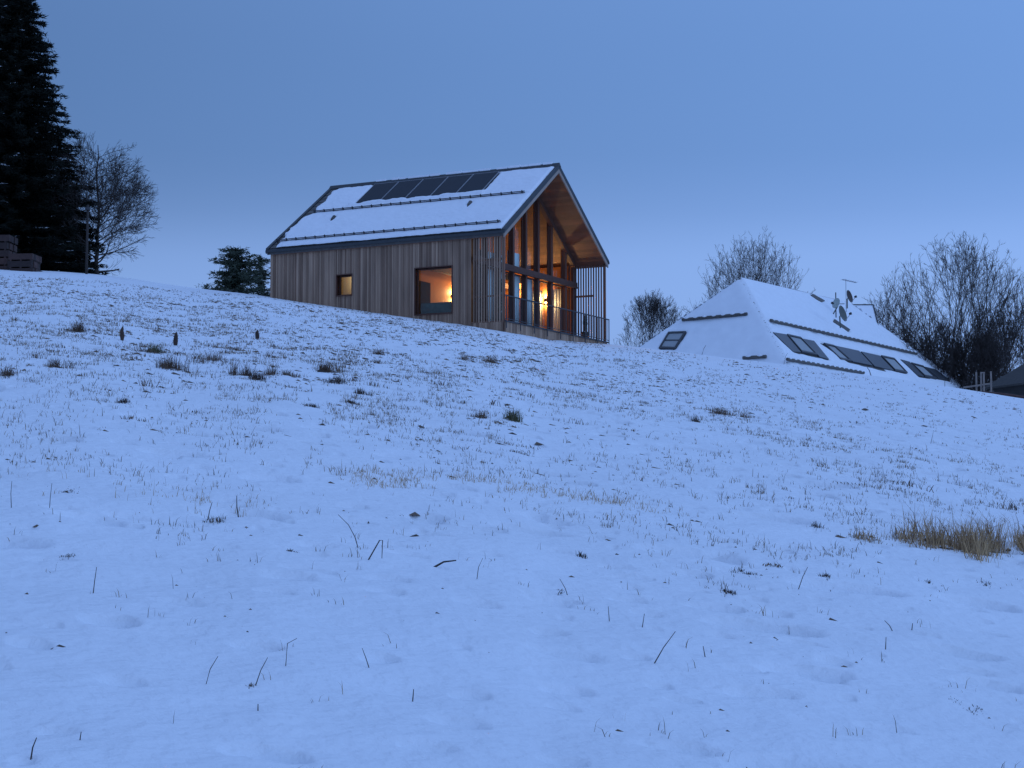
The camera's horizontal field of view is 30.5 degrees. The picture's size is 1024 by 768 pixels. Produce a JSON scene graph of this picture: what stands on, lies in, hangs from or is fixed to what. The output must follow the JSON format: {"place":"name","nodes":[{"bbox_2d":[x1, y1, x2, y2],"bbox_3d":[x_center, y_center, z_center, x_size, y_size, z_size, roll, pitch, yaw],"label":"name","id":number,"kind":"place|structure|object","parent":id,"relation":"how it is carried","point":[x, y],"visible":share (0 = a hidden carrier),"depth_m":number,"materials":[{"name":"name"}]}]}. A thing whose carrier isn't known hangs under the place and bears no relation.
{"place":"outdoors","nodes":[
{"label":"outdoors","id":0,"kind":"place"},
{"bbox_2d":[421,302,450,313],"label":"sofa","id":1,"kind":"object","parent":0,"point":[438,307],"visible":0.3,"depth_m":72.41,"materials":[{"name":"grey fabric"}]},
{"bbox_2d":[0,270,1023,767],"bbox_3d":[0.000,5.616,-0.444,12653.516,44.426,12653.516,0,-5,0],"label":"ground","id":2,"kind":"structure","parent":0,"point":[552,678],"depth_m":11.08,"materials":[{"name":"white snow"}]},
{"bbox_2d":[0,364,17,377],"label":"grass tuft","id":3,"kind":"object","parent":2,"relation":"on","point":[8,373],"visible":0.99,"depth_m":21.04,"materials":[{"name":"brown plant"}]},
{"bbox_2d":[0,235,17,269],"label":"timber stack","id":4,"kind":"object","parent":2,"relation":"on","point":[8,243],"visible":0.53,"depth_m":86.12,"materials":[{"name":"wood"}]},
{"bbox_2d":[8,253,42,271],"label":"timber stack","id":5,"kind":"object","parent":2,"relation":"on","point":[30,262],"visible":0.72,"depth_m":85.13,"materials":[{"name":"wood"}]},
{"bbox_2d":[30,737,36,759],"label":"dry stem","id":6,"kind":"object","parent":2,"relation":"on","point":[32,749],"visible":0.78,"depth_m":5.70,"materials":[{"name":"brown plant"}]},
{"bbox_2d":[0,0,109,274],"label":"spruce tree","id":7,"kind":"object","parent":2,"relation":"on","point":[27,110],"visible":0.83,"depth_m":92.20,"materials":[{"name":"green plant"}]},
{"bbox_2d":[45,356,83,368],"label":"grass tuft","id":8,"kind":"object","parent":2,"relation":"on","point":[53,362],"visible":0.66,"depth_m":22.77,"materials":[{"name":"brown plant"}]},
{"bbox_2d":[58,182,94,273],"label":"spruce tree","id":9,"kind":"object","parent":2,"relation":"on","point":[79,238],"visible":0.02,"depth_m":95.71,"materials":[{"name":"green plant"}]},
{"bbox_2d":[67,320,88,331],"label":"grass tuft","id":10,"kind":"object","parent":2,"relation":"on","point":[77,327],"visible":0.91,"depth_m":32.37,"materials":[{"name":"brown plant"}]},
{"bbox_2d":[85,205,89,273],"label":"wooden pole","id":11,"kind":"object","parent":2,"relation":"on","point":[87,208],"visible":0.87,"depth_m":87.76,"materials":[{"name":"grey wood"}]},
{"bbox_2d":[36,130,159,274],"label":"bare tree","id":12,"kind":"object","parent":2,"relation":"on","point":[130,194],"visible":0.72,"depth_m":93.73,"materials":[{"name":"brown plant"}]},
{"bbox_2d":[119,326,123,340],"bbox_3d":[-6.464,-0.834,31.141,0.102,0.273,0.095,2,-5,-27],"label":"dead flower spike","id":13,"kind":"object","parent":2,"relation":"on","point":[121,333],"visible":0.96,"depth_m":31.12,"materials":[{"name":"brown plant"}]},
{"bbox_2d":[118,398,129,403],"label":"grass tuft","id":14,"kind":"object","parent":2,"relation":"on","point":[124,401],"visible":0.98,"depth_m":18.70,"materials":[{"name":"plant"}]},
{"bbox_2d":[143,343,169,353],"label":"grass tuft","id":15,"kind":"object","parent":2,"relation":"on","point":[156,349],"visible":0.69,"depth_m":28.49,"materials":[{"name":"plant"}]},
{"bbox_2d":[173,332,178,345],"bbox_3d":[-5.669,-0.749,31.604,0.121,0.263,0.105,4,-6,-44],"label":"dead flower spike","id":16,"kind":"object","parent":2,"relation":"on","point":[175,339],"visible":0.96,"depth_m":31.58,"materials":[{"name":"brown plant"}]},
{"bbox_2d":[155,352,203,372],"bbox_3d":[-4.448,-0.241,25.078,0.665,0.504,1.019,0,-5,0],"label":"grass tuft","id":17,"kind":"object","parent":2,"relation":"on","point":[165,365],"visible":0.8,"depth_m":24.93,"materials":[{"name":"brown plant"}]},
{"bbox_2d":[186,351,222,363],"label":"grass tuft","id":18,"kind":"object","parent":2,"relation":"on","point":[215,357],"visible":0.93,"depth_m":27.66,"materials":[{"name":"brown plant"}]},
{"bbox_2d":[196,283,213,288],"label":"conifer","id":19,"kind":"object","parent":2,"relation":"on","point":[205,286],"visible":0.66,"depth_m":86.63,"materials":[{"name":"green plant"}]},
{"bbox_2d":[203,513,225,522],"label":"grass tuft","id":20,"kind":"object","parent":2,"relation":"on","point":[220,520],"visible":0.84,"depth_m":11.24,"materials":[{"name":"brown plant"}]},
{"bbox_2d":[207,245,266,295],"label":"pine tree","id":21,"kind":"object","parent":2,"relation":"on","point":[235,276],"visible":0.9,"depth_m":90.41,"materials":[{"name":"green plant"}]},
{"bbox_2d":[227,356,259,375],"bbox_3d":[-3.581,-0.150,25.081,0.472,0.422,0.756,0,-5,0],"label":"grass tuft","id":22,"kind":"object","parent":2,"relation":"on","point":[244,371],"visible":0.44,"depth_m":25.02,"materials":[{"name":"brown plant"}]},
{"bbox_2d":[255,330,259,338],"bbox_3d":[-4.965,-0.956,36.578,0.113,0.204,0.128,0,-5,0],"label":"dead flower spike","id":23,"kind":"object","parent":2,"relation":"on","point":[257,333],"visible":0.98,"depth_m":36.55,"materials":[{"name":"brown plant"}]},
{"bbox_2d":[246,369,269,380],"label":"grass tuft","id":24,"kind":"object","parent":2,"relation":"on","point":[258,377],"visible":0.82,"depth_m":24.22,"materials":[{"name":"plant"}]},
{"bbox_2d":[248,254,270,296],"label":"pine tree","id":25,"kind":"object","parent":2,"relation":"on","point":[265,273],"visible":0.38,"depth_m":93.62,"materials":[{"name":"green plant"}]},
{"bbox_2d":[261,363,278,375],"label":"grass tuft","id":26,"kind":"object","parent":2,"relation":"on","point":[268,371],"visible":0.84,"depth_m":25.45,"materials":[{"name":"plant"}]},
{"bbox_2d":[281,369,304,376],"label":"grass tuft","id":27,"kind":"object","parent":2,"relation":"on","point":[289,374],"visible":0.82,"depth_m":25.83,"materials":[{"name":"brown plant"}]},
{"bbox_2d":[300,403,319,407],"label":"grass tuft","id":28,"kind":"object","parent":2,"relation":"on","point":[312,405],"visible":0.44,"depth_m":20.77,"materials":[{"name":"brown plant"}]},
{"bbox_2d":[315,361,344,374],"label":"grass tuft","id":29,"kind":"object","parent":2,"relation":"on","point":[324,368],"visible":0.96,"depth_m":27.85,"materials":[{"name":"brown plant"}]},
{"bbox_2d":[323,373,345,383],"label":"grass tuft","id":30,"kind":"object","parent":2,"relation":"on","point":[338,380],"visible":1,"depth_m":25.61,"materials":[{"name":"plant"}]},
{"bbox_2d":[354,388,378,396],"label":"grass tuft","id":31,"kind":"object","parent":2,"relation":"on","point":[359,391],"visible":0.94,"depth_m":23.86,"materials":[{"name":"brown plant"}]},
{"bbox_2d":[368,540,382,559],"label":"dry stem","id":32,"kind":"object","parent":2,"relation":"on","point":[375,548],"visible":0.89,"depth_m":10.26,"materials":[{"name":"brown plant"}]},
{"bbox_2d":[373,347,385,354],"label":"grass tuft","id":33,"kind":"object","parent":2,"relation":"on","point":[377,352],"visible":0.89,"depth_m":36.36,"materials":[{"name":"brown plant"}]},
{"bbox_2d":[265,162,609,343],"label":"timber house","id":34,"kind":"structure","parent":2,"relation":"on","point":[461,241],"depth_m":74.78,"materials":[{"name":"brown wood"}]},
{"bbox_2d":[336,273,351,296],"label":"window","id":35,"kind":"structure","parent":34,"relation":"in","point":[350,275],"depth_m":74.13,"materials":[{"name":"brown glass"}]},
{"bbox_2d":[419,281,430,313],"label":"door","id":36,"kind":"structure","parent":34,"relation":"in","point":[424,287],"depth_m":75.95,"materials":[{"name":"black"}]},
{"bbox_2d":[414,265,452,315],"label":"window","id":37,"kind":"structure","parent":34,"relation":"in","point":[416,270],"depth_m":72.36,"materials":[{"name":"brown glass"}]},
{"bbox_2d":[480,265,482,321],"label":"window","id":38,"kind":"structure","parent":34,"relation":"in","point":[480,265],"depth_m":72.24,"materials":[{"name":"brown glass"}]},
{"bbox_2d":[488,267,495,320],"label":"window","id":39,"kind":"structure","parent":34,"relation":"in","point":[488,267],"depth_m":73.20,"materials":[{"name":"brown glass"}]},
{"bbox_2d":[495,237,496,260],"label":"window","id":40,"kind":"structure","parent":34,"relation":"in","point":[495,237],"depth_m":73.38,"materials":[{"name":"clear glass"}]},
{"bbox_2d":[493,277,501,320],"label":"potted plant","id":41,"kind":"object","parent":34,"relation":"on","point":[498,297],"visible":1,"depth_m":70.96,"materials":[{"name":"green plant"}]},
{"bbox_2d":[501,270,509,320],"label":"window","id":42,"kind":"structure","parent":34,"relation":"in","point":[508,273],"depth_m":74.22,"materials":[{"name":"brown glass"}]},
{"bbox_2d":[508,231,509,263],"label":"window","id":43,"kind":"structure","parent":34,"relation":"in","point":[509,231],"depth_m":74.37,"materials":[{"name":"brown glass"}]},
{"bbox_2d":[515,274,522,322],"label":"window","id":44,"kind":"structure","parent":34,"relation":"in","point":[515,274],"depth_m":75.21,"materials":[{"name":"brown glass"}]},
{"bbox_2d":[521,216,522,267],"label":"window","id":45,"kind":"structure","parent":34,"relation":"in","point":[522,216],"depth_m":75.37,"materials":[{"name":"brown glass"}]},
{"bbox_2d":[527,277,534,325],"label":"window","id":46,"kind":"structure","parent":34,"relation":"in","point":[527,277],"depth_m":76.16,"materials":[{"name":"brown glass"}]},
{"bbox_2d":[533,202,534,270],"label":"window","id":47,"kind":"structure","parent":34,"relation":"in","point":[534,202],"depth_m":76.36,"materials":[{"name":"brown glass"}]},
{"bbox_2d":[540,280,548,328],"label":"window","id":48,"kind":"structure","parent":34,"relation":"in","point":[547,283],"depth_m":77.24,"materials":[{"name":"brown glass"}]},
{"bbox_2d":[547,223,548,274],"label":"window","id":49,"kind":"structure","parent":34,"relation":"in","point":[547,223],"depth_m":77.42,"materials":[{"name":"brown glass"}]},
{"bbox_2d":[553,284,562,331],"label":"window","id":50,"kind":"structure","parent":34,"relation":"in","point":[553,284],"depth_m":78.40,"materials":[{"name":"brown glass"}]},
{"bbox_2d":[561,249,562,278],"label":"window","id":51,"kind":"structure","parent":34,"relation":"in","point":[561,249],"depth_m":78.52,"materials":[{"name":"brown glass"}]},
{"bbox_2d":[567,288,569,333],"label":"window","id":52,"kind":"structure","parent":34,"relation":"in","point":[567,288],"depth_m":79.03,"materials":[{"name":"brown glass"}]},
{"bbox_2d":[568,262,569,280],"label":"window","id":53,"kind":"structure","parent":34,"relation":"in","point":[568,262],"depth_m":79.15,"materials":[{"name":"brown glass"}]},
{"bbox_2d":[581,316,588,337],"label":"potted plant","id":54,"kind":"object","parent":34,"relation":"on","point":[582,333],"visible":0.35,"depth_m":77.69,"materials":[{"name":"green plant"}]},
{"bbox_2d":[433,560,455,566],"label":"twig","id":55,"kind":"object","parent":2,"relation":"on","point":[437,565],"visible":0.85,"depth_m":10.37,"materials":[{"name":"brown wood"}]},
{"bbox_2d":[452,353,483,361],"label":"grass tuft","id":56,"kind":"object","parent":2,"relation":"on","point":[463,357],"visible":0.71,"depth_m":38.88,"materials":[{"name":"plant"}]},
{"bbox_2d":[470,410,490,418],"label":"grass tuft","id":57,"kind":"object","parent":2,"relation":"on","point":[479,415],"visible":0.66,"depth_m":22.89,"materials":[{"name":"plant"}]},
{"bbox_2d":[484,356,500,363],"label":"grass tuft","id":58,"kind":"object","parent":2,"relation":"on","point":[490,360],"visible":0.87,"depth_m":39.75,"materials":[{"name":"brown plant"}]},
{"bbox_2d":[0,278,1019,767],"bbox_3d":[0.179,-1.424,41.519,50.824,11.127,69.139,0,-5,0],"label":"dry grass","id":59,"kind":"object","parent":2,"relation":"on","point":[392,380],"visible":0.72,"depth_m":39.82,"materials":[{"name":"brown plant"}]},
{"bbox_2d":[0,275,1023,767],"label":"grass","id":60,"kind":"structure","parent":2,"relation":"on","point":[436,375],"depth_m":25.15,"materials":[{"name":"brown plant"}]},
{"bbox_2d":[0,296,1023,567],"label":"dead grass","id":61,"kind":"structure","parent":2,"relation":"on","point":[1014,506],"depth_m":28.56,"materials":[{"name":"brown plant"}]},
{"bbox_2d":[503,408,523,421],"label":"grass tuft","id":62,"kind":"object","parent":2,"relation":"on","point":[513,417],"visible":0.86,"depth_m":23.18,"materials":[{"name":"plant"}]},
{"bbox_2d":[576,551,587,558],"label":"grass tuft","id":63,"kind":"object","parent":2,"relation":"on","point":[580,554],"visible":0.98,"depth_m":11.87,"materials":[{"name":"plant"}]},
{"bbox_2d":[614,288,689,345],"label":"bare shrub","id":64,"kind":"object","parent":2,"relation":"on","point":[654,311],"visible":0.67,"depth_m":105.18,"materials":[{"name":"brown plant"}]},
{"bbox_2d":[654,631,675,662],"bbox_3d":[0.680,1.189,8.403,0.114,0.162,0.015,1,-5,-11],"label":"dry stem","id":65,"kind":"object","parent":2,"relation":"on","point":[663,647],"visible":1,"depth_m":8.40,"materials":[{"name":"brown plant"}]},
{"bbox_2d":[689,414,700,422],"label":"grass tuft","id":66,"kind":"object","parent":2,"relation":"on","point":[694,419],"visible":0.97,"depth_m":28.69,"materials":[{"name":"brown plant"}]},
{"bbox_2d":[686,273,717,313],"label":"bare shrub","id":67,"kind":"object","parent":2,"relation":"on","point":[708,290],"visible":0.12,"depth_m":120.34,"materials":[{"name":"brown plant"}]},
{"bbox_2d":[708,407,735,416],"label":"grass tuft","id":68,"kind":"object","parent":2,"relation":"on","point":[718,411],"visible":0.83,"depth_m":31.18,"materials":[{"name":"brown plant"}]},
{"bbox_2d":[721,587,737,595],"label":"grass tuft","id":69,"kind":"object","parent":2,"relation":"on","point":[729,591],"visible":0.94,"depth_m":10.80,"materials":[{"name":"plant"}]},
{"bbox_2d":[734,566,756,574],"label":"grass tuft","id":70,"kind":"object","parent":2,"relation":"on","point":[739,568],"visible":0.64,"depth_m":11.82,"materials":[{"name":"plant"}]},
{"bbox_2d":[738,412,753,417],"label":"grass tuft","id":71,"kind":"object","parent":2,"relation":"on","point":[743,416],"visible":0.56,"depth_m":31.33,"materials":[{"name":"brown plant"}]},
{"bbox_2d":[678,225,815,311],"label":"bare tree","id":72,"kind":"object","parent":2,"relation":"on","point":[749,269],"visible":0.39,"depth_m":124.64,"materials":[{"name":"brown plant"}]},
{"bbox_2d":[638,277,967,389],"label":"neighbour house","id":73,"kind":"structure","parent":2,"relation":"on","point":[741,318],"depth_m":99.62,"materials":[{"name":"tile"}]},
{"bbox_2d":[659,331,686,349],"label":"roof window","id":74,"kind":"structure","parent":73,"relation":"in","point":[672,339],"depth_m":98.52,"materials":[{"name":"grey"}]},
{"bbox_2d":[787,334,817,355],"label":"roof window","id":75,"kind":"structure","parent":73,"relation":"in","point":[801,344],"depth_m":96.97,"materials":[{"name":"grey"}]},
{"bbox_2d":[823,343,851,361],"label":"roof window","id":76,"kind":"structure","parent":73,"relation":"in","point":[833,348],"depth_m":100.27,"materials":[{"name":"grey"}]},
{"bbox_2d":[839,305,851,327],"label":"satellite dish","id":77,"kind":"object","parent":73,"relation":"attached to","point":[843,315],"visible":1,"depth_m":97.68,"materials":[{"name":"grey metal"}]},
{"bbox_2d":[846,290,856,307],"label":"satellite dish","id":78,"kind":"object","parent":73,"relation":"attached to","point":[850,297],"visible":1,"depth_m":106.78,"materials":[{"name":"grey metal"}]},
{"bbox_2d":[881,355,907,373],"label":"roof window","id":79,"kind":"structure","parent":73,"relation":"in","point":[892,362],"depth_m":105.98,"materials":[{"name":"grey"}]},
{"bbox_2d":[911,362,936,378],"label":"roof window","id":80,"kind":"structure","parent":73,"relation":"in","point":[924,371],"depth_m":109.16,"materials":[{"name":"grey"}]},
{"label":"mast pole","id":81,"kind":"object","parent":73,"relation":"on","visible":0},
{"bbox_2d":[831,298,839,313],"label":"satellite dish","id":82,"kind":"object","parent":81,"relation":"attached to","point":[835,303],"visible":1,"depth_m":103.68,"materials":[{"name":"grey metal"}]},
{"bbox_2d":[810,519,824,527],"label":"grass tuft","id":83,"kind":"object","parent":2,"relation":"on","point":[816,525],"visible":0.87,"depth_m":15.33,"materials":[{"name":"brown plant"}]},
{"bbox_2d":[816,573,830,591],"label":"grass tuft","id":84,"kind":"object","parent":2,"relation":"on","point":[826,575],"visible":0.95,"depth_m":11.96,"materials":[{"name":"plant"}]},
{"bbox_2d":[848,526,887,543],"bbox_3d":[2.834,1.246,14.782,0.353,0.281,0.836,0,-5,0],"label":"grass tuft","id":85,"kind":"object","parent":2,"relation":"on","point":[860,534],"visible":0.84,"depth_m":14.85,"materials":[{"name":"brown plant"}]},
{"bbox_2d":[864,274,920,347],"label":"thicket bush","id":86,"kind":"object","parent":2,"relation":"on","point":[887,305],"visible":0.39,"depth_m":116.35,"materials":[{"name":"brown plant"}]},
{"bbox_2d":[874,262,932,352],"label":"bare tree","id":87,"kind":"object","parent":2,"relation":"on","point":[903,297],"visible":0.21,"depth_m":127.39,"materials":[{"name":"brown plant"}]},
{"bbox_2d":[884,518,939,549],"bbox_3d":[3.237,1.251,15.060,0.422,0.370,0.995,0,-5,0],"label":"grass tuft","id":88,"kind":"object","parent":2,"relation":"on","point":[918,541],"visible":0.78,"depth_m":14.99,"materials":[{"name":"brown plant"}]},
{"bbox_2d":[896,319,943,368],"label":"thicket bush","id":89,"kind":"object","parent":2,"relation":"on","point":[907,339],"visible":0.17,"depth_m":112.59,"materials":[{"name":"brown plant"}]},
{"bbox_2d":[888,290,962,362],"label":"thicket bush","id":90,"kind":"object","parent":2,"relation":"on","point":[931,321],"visible":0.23,"depth_m":118.39,"materials":[{"name":"brown plant"}]},
{"bbox_2d":[881,499,972,552],"bbox_3d":[3.385,1.156,15.184,0.838,0.479,1.101,-2,-5,23],"label":"grass tuft","id":91,"kind":"object","parent":2,"relation":"on","point":[935,539],"visible":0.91,"depth_m":15.14,"materials":[{"name":"brown plant"}]},
{"bbox_2d":[912,311,973,390],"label":"thicket bush","id":92,"kind":"object","parent":2,"relation":"on","point":[934,346],"visible":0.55,"depth_m":111.94,"materials":[{"name":"brown plant"}]},
{"bbox_2d":[917,302,991,378],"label":"thicket bush","id":93,"kind":"object","parent":2,"relation":"on","point":[963,329],"visible":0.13,"depth_m":122.03,"materials":[{"name":"brown plant"}]},
{"bbox_2d":[889,231,1023,389],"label":"bare tree","id":94,"kind":"object","parent":2,"relation":"on","point":[973,284],"visible":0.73,"depth_m":122.11,"materials":[{"name":"brown plant"}]},
{"bbox_2d":[950,696,981,713],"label":"grass tuft","id":95,"kind":"object","parent":2,"relation":"on","point":[969,707],"visible":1,"depth_m":8.29,"materials":[{"name":"plant"}]},
{"bbox_2d":[923,505,1011,565],"bbox_3d":[3.598,1.188,14.861,0.783,0.585,1.634,0,-5,0],"label":"grass tuft","id":96,"kind":"object","parent":2,"relation":"on","point":[978,547],"visible":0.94,"depth_m":14.87,"materials":[{"name":"beige plant"}]},
{"bbox_2d":[939,323,1014,391],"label":"thicket bush","id":97,"kind":"object","parent":2,"relation":"on","point":[985,357],"visible":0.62,"depth_m":111.56,"materials":[{"name":"brown plant"}]},
{"bbox_2d":[963,371,991,391],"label":"wooden rack","id":98,"kind":"object","parent":2,"relation":"on","point":[983,384],"visible":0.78,"depth_m":84.26,"materials":[{"name":"grey wood"}]},
{"bbox_2d":[959,511,1019,553],"bbox_3d":[3.983,1.276,15.574,0.716,0.558,1.017,0,-5,0],"label":"grass tuft","id":99,"kind":"object","parent":2,"relation":"on","point":[995,540],"visible":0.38,"depth_m":15.60,"materials":[{"name":"beige plant"}]},
{"bbox_2d":[960,299,1023,390],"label":"thicket bush","id":100,"kind":"object","parent":2,"relation":"on","point":[1007,340],"visible":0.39,"depth_m":117.23,"materials":[{"name":"brown plant"}]},
{"bbox_2d":[969,270,1023,372],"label":"bare tree","id":101,"kind":"object","parent":2,"relation":"on","point":[1007,302],"visible":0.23,"depth_m":129.10,"materials":[{"name":"brown plant"}]},
{"bbox_2d":[978,290,1023,391],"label":"thicket bush","id":102,"kind":"object","parent":2,"relation":"on","point":[1019,331],"visible":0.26,"depth_m":124.33,"materials":[{"name":"brown plant"}]},
{"bbox_2d":[983,391,1023,398],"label":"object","id":103,"kind":"object","parent":2,"relation":"on","point":[1011,395],"visible":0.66,"depth_m":82.17,"materials":[{"name":"grey"}]},
{"bbox_2d":[985,364,1023,395],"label":"shed","id":104,"kind":"structure","parent":2,"relation":"on","point":[1012,382],"depth_m":103.79,"materials":[{"name":"wood"}]},
{"bbox_2d":[1001,514,1023,554],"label":"grass tuft","id":105,"kind":"object","parent":2,"relation":"on","point":[1019,541],"visible":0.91,"depth_m":15.80,"materials":[{"name":"beige plant"}]},
{"bbox_2d":[32,0,1023,382],"label":"sky","id":106,"kind":"structure","parent":0,"point":[862,133],"materials":[{"name":"blue"}]}
]}

